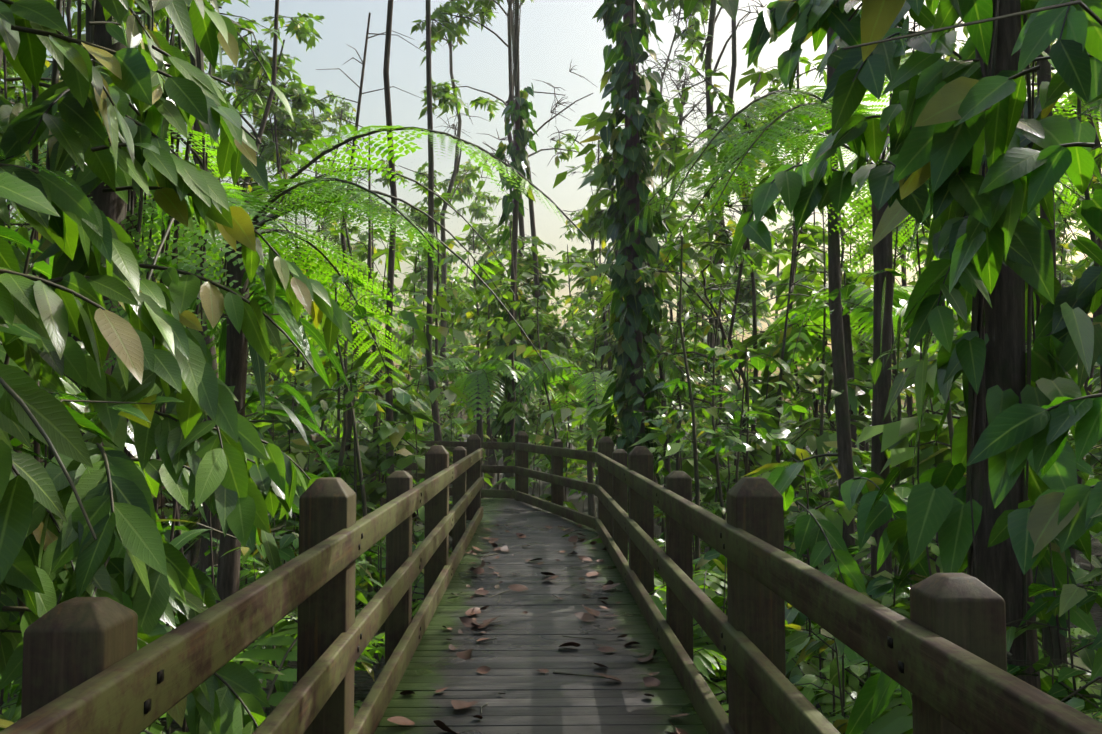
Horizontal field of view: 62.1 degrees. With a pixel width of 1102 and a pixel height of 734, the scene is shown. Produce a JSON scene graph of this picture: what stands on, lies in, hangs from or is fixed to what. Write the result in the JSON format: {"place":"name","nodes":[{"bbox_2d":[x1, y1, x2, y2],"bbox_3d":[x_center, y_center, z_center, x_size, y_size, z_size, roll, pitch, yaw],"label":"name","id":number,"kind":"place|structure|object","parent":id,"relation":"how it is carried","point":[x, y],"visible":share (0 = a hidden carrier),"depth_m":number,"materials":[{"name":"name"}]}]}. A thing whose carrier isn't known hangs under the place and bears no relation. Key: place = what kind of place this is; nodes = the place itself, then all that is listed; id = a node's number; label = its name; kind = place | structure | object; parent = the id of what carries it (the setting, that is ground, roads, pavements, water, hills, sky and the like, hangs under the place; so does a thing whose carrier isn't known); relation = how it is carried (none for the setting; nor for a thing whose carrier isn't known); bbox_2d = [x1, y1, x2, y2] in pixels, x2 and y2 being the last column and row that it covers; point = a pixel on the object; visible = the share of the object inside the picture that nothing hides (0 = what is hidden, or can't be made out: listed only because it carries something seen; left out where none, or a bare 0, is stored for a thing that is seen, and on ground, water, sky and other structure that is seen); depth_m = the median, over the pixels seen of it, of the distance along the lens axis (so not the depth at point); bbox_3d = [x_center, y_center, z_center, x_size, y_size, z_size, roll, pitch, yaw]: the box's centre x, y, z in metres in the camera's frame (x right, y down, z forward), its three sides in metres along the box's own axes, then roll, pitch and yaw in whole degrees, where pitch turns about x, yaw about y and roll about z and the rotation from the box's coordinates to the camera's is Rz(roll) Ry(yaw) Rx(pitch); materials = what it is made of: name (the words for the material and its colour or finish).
{"place":"outdoors","nodes":[
{"label":"outdoors","id":0,"kind":"place"},
{"bbox_2d":[166,497,707,733],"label":"boardwalk deck","id":1,"kind":"structure","parent":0,"point":[574,697],"depth_m":5.97,"materials":[{"name":"grey wood"}]},
{"bbox_2d":[387,524,688,733],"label":"fallen leaves","id":2,"kind":"object","parent":1,"relation":"on","point":[649,681],"visible":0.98,"depth_m":6.70,"materials":[{"name":"brown plant"}]},
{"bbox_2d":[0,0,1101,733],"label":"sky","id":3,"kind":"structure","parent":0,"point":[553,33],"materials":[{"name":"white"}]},
{"bbox_2d":[3,420,1101,733],"bbox_3d":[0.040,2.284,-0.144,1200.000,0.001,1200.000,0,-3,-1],"label":"plants","id":4,"kind":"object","parent":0,"point":[363,682],"depth_m":12.72,"materials":[{"name":"green plant"}]},
{"bbox_2d":[21,431,1006,733],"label":"fence posts","id":5,"kind":"object","parent":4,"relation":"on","point":[969,615],"visible":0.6,"depth_m":3.89,"materials":[{"name":"brown wood"}]},
{"bbox_2d":[144,450,903,713],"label":"rail bolts","id":6,"kind":"object","parent":5,"relation":"attached to","point":[160,679],"visible":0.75,"depth_m":2.11,"materials":[{"name":"grey metal"}]},
{"bbox_2d":[0,440,1101,733],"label":"boardwalk rails","id":7,"kind":"object","parent":5,"relation":"attached to","point":[202,646],"visible":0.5,"depth_m":2.98,"materials":[{"name":"brown wood"}]},
{"bbox_2d":[0,0,1101,733],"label":"foliage","id":8,"kind":"object","parent":4,"relation":"on","point":[152,572],"visible":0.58,"depth_m":3.29,"materials":[{"name":"green plant"}]},
{"bbox_2d":[0,0,1101,733],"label":"leaves","id":9,"kind":"object","parent":4,"relation":"on","point":[968,140],"visible":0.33,"depth_m":4.53,"materials":[{"name":"green plant"}]},
{"bbox_2d":[0,0,1101,733],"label":"tree trunks","id":10,"kind":"object","parent":4,"relation":"on","point":[1006,346],"visible":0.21,"depth_m":11.58,"materials":[{"name":"brown plant"}]},
{"bbox_2d":[0,0,1101,714],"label":"foliage","id":11,"kind":"object","parent":10,"relation":"attached to","point":[896,442],"visible":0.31,"depth_m":19.56,"materials":[{"name":"green plant"}]},
{"bbox_2d":[0,56,1101,733],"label":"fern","id":12,"kind":"object","parent":4,"relation":"on","point":[708,666],"visible":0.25,"depth_m":7.81,"materials":[{"name":"green plant"}]},
{"bbox_2d":[0,0,1101,722],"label":"foliage vines","id":13,"kind":"object","parent":4,"relation":"on","point":[622,388],"visible":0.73,"depth_m":14.13,"materials":[{"name":"green plant"}]},
{"bbox_2d":[0,0,1101,733],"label":"branches","id":14,"kind":"object","parent":4,"relation":"on","point":[54,78],"visible":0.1,"depth_m":6.98,"materials":[{"name":"green plant"}]},
{"bbox_2d":[156,264,1101,578],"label":"leaves","id":15,"kind":"object","parent":4,"relation":"on","point":[286,322],"visible":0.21,"depth_m":7.60,"materials":[{"name":"green plant"}]}
]}

